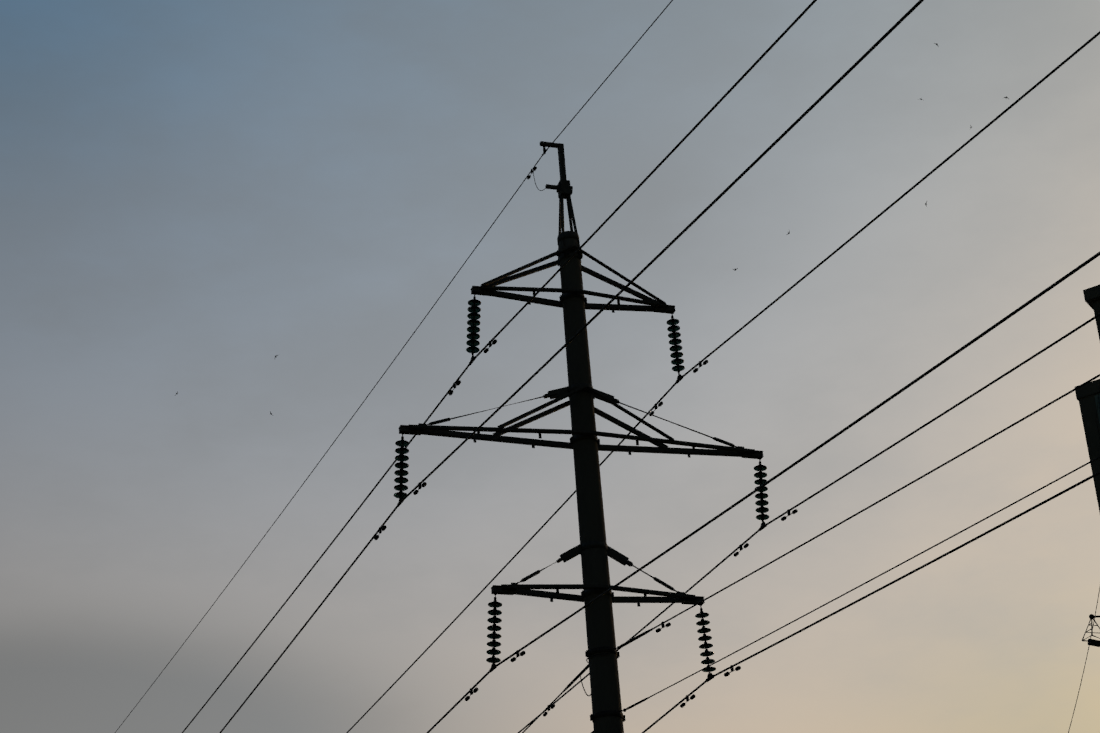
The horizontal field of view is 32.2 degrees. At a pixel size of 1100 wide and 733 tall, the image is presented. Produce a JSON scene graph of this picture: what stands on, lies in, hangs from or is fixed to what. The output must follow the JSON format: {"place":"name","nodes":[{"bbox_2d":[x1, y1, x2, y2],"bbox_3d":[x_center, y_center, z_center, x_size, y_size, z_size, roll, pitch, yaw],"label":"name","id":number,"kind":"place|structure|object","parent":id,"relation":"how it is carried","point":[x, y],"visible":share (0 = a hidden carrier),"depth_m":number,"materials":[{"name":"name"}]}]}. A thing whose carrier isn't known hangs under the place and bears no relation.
{"place":"outdoors","nodes":[
{"label":"outdoors","id":0,"kind":"place"},
{"bbox_2d":[0,0,1099,732],"label":"sky","id":1,"kind":"structure","parent":0,"point":[195,195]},
{"bbox_2d":[1075,285,1099,511],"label":"apartment block","id":2,"kind":"structure","parent":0,"point":[1087,394],"depth_m":42.02,"materials":[{"name":"paint"}]},
{"bbox_2d":[1068,329,1099,732],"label":"feeder cable","id":3,"kind":"object","parent":2,"relation":"attached to","point":[1096,606],"visible":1,"depth_m":35.69,"materials":[{"name":"grey plastic"}]},
{"bbox_2d":[1082,614,1099,646],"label":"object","id":4,"kind":"object","parent":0,"point":[1093,642],"visible":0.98,"depth_m":38.82,"materials":[{"name":"metal"}]},
{"label":"ground","id":5,"kind":"structure","parent":0,"visible":0},
{"bbox_2d":[558,231,623,732],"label":"concrete pole","id":6,"kind":"object","parent":5,"relation":"on","point":[604,678],"visible":0.85,"depth_m":34.48,"materials":[{"name":"black concrete"}]},
{"bbox_2d":[540,141,581,265],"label":"earth wire peak","id":7,"kind":"structure","parent":6,"relation":"on","point":[563,188],"depth_m":37.78,"materials":[{"name":"metal"}]},
{"bbox_2d":[115,0,672,732],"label":"earth wire","id":8,"kind":"object","parent":7,"relation":"hanging from","point":[431,308],"visible":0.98,"depth_m":41.75,"materials":[{"name":"metal"}]},
{"bbox_2d":[471,245,675,313],"bbox_3d":[0.443,-1.718,36.974,4.123,1.199,0.704,5,-29,-17],"label":"cross arm","id":9,"kind":"object","parent":6,"relation":"attached to","point":[491,287],"visible":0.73,"depth_m":36.87,"materials":[{"name":"metal"}]},
{"bbox_2d":[466,293,480,364],"bbox_3d":[-1.434,-0.741,35.756,0.335,1.512,0.282,5,-29,-17],"label":"insulator string","id":10,"kind":"object","parent":9,"relation":"attached to","point":[473,323],"visible":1,"depth_m":35.73,"materials":[{"name":"ceramic"}]},
{"bbox_2d":[182,0,816,732],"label":"conductor","id":11,"kind":"object","parent":10,"relation":"attached to","point":[484,350],"visible":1,"depth_m":33.09,"materials":[{"name":"metal"}]},
{"bbox_2d":[666,312,684,383],"bbox_3d":[2.442,-0.398,36.963,0.259,1.523,0.257,-10,-28,11],"label":"insulator string","id":12,"kind":"object","parent":9,"relation":"hanging from","point":[675,341],"visible":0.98,"depth_m":36.94,"materials":[{"name":"ceramic"}]},
{"bbox_2d":[346,31,1099,732],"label":"conductor","id":13,"kind":"object","parent":12,"relation":"attached to","point":[694,369],"visible":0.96,"depth_m":33.79,"materials":[{"name":"metal"}]},
{"bbox_2d":[398,383,763,459],"bbox_3d":[0.639,0.960,35.562,7.111,1.276,0.737,5,-29,-17],"label":"cross arm","id":14,"kind":"object","parent":6,"relation":"attached to","point":[433,429],"visible":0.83,"depth_m":35.50},
{"bbox_2d":[394,432,408,506],"bbox_3d":[-2.646,1.802,33.910,0.314,1.418,0.282,5,-29,-17],"label":"insulator string","id":15,"kind":"object","parent":14,"relation":"hanging from","point":[402,443],"visible":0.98,"depth_m":33.88,"materials":[{"name":"ceramic"}]},
{"bbox_2d":[220,0,923,732],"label":"conductor","id":16,"kind":"object","parent":15,"relation":"attached to","point":[808,110],"visible":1,"depth_m":26.70,"materials":[{"name":"metal"}]},
{"bbox_2d":[754,457,768,530],"bbox_3d":[3.998,2.384,35.984,0.337,1.482,0.282,5,-29,-17],"label":"insulator string","id":17,"kind":"object","parent":14,"relation":"attached to","point":[761,495],"visible":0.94,"depth_m":35.94,"materials":[{"name":"ceramic"}]},
{"bbox_2d":[518,313,1099,732],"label":"conductor","id":18,"kind":"object","parent":17,"relation":"attached to","point":[746,545],"visible":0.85,"depth_m":33.43,"materials":[{"name":"metal"}]},
{"bbox_2d":[491,541,704,606],"bbox_3d":[0.852,3.696,34.123,3.983,1.073,0.768,5,-29,-17],"label":"cross arm bottom","id":19,"kind":"object","parent":6,"relation":"attached to","point":[575,551],"visible":0.81,"depth_m":34.02,"materials":[{"name":"metal"}]},
{"bbox_2d":[486,593,501,671],"bbox_3d":[-0.968,4.579,32.977,0.338,1.424,0.282,5,-29,-17],"label":"insulator string","id":20,"kind":"object","parent":19,"relation":"attached to","point":[494,635],"visible":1,"depth_m":32.94,"materials":[{"name":"ceramic"}]},
{"bbox_2d":[427,252,1099,732],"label":"conductor","id":21,"kind":"object","parent":20,"relation":"attached to","point":[475,688],"visible":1,"depth_m":24.48,"materials":[{"name":"metal"}]},
{"bbox_2d":[695,604,715,681],"bbox_3d":[2.788,4.928,34.139,0.271,1.441,0.264,-10,-28,11],"label":"insulator string","id":22,"kind":"object","parent":19,"relation":"hanging from","point":[704,637],"visible":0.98,"depth_m":34.11,"materials":[{"name":"ceramic"}]},
{"bbox_2d":[642,471,1099,732],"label":"conductor","id":23,"kind":"object","parent":22,"relation":"hanging from","point":[726,674],"visible":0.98,"depth_m":29.64,"materials":[{"name":"metal"}]},
{"bbox_2d":[522,374,1099,732],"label":"fibre cable","id":24,"kind":"object","parent":6,"relation":"attached to","point":[588,653],"visible":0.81,"depth_m":29.54,"materials":[{"name":"metal"}]},
{"bbox_2d":[590,456,1099,732],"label":"fibre cable","id":25,"kind":"object","parent":6,"relation":"attached to","point":[596,715],"visible":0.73,"depth_m":27.63,"materials":[{"name":"plastic"}]}
]}

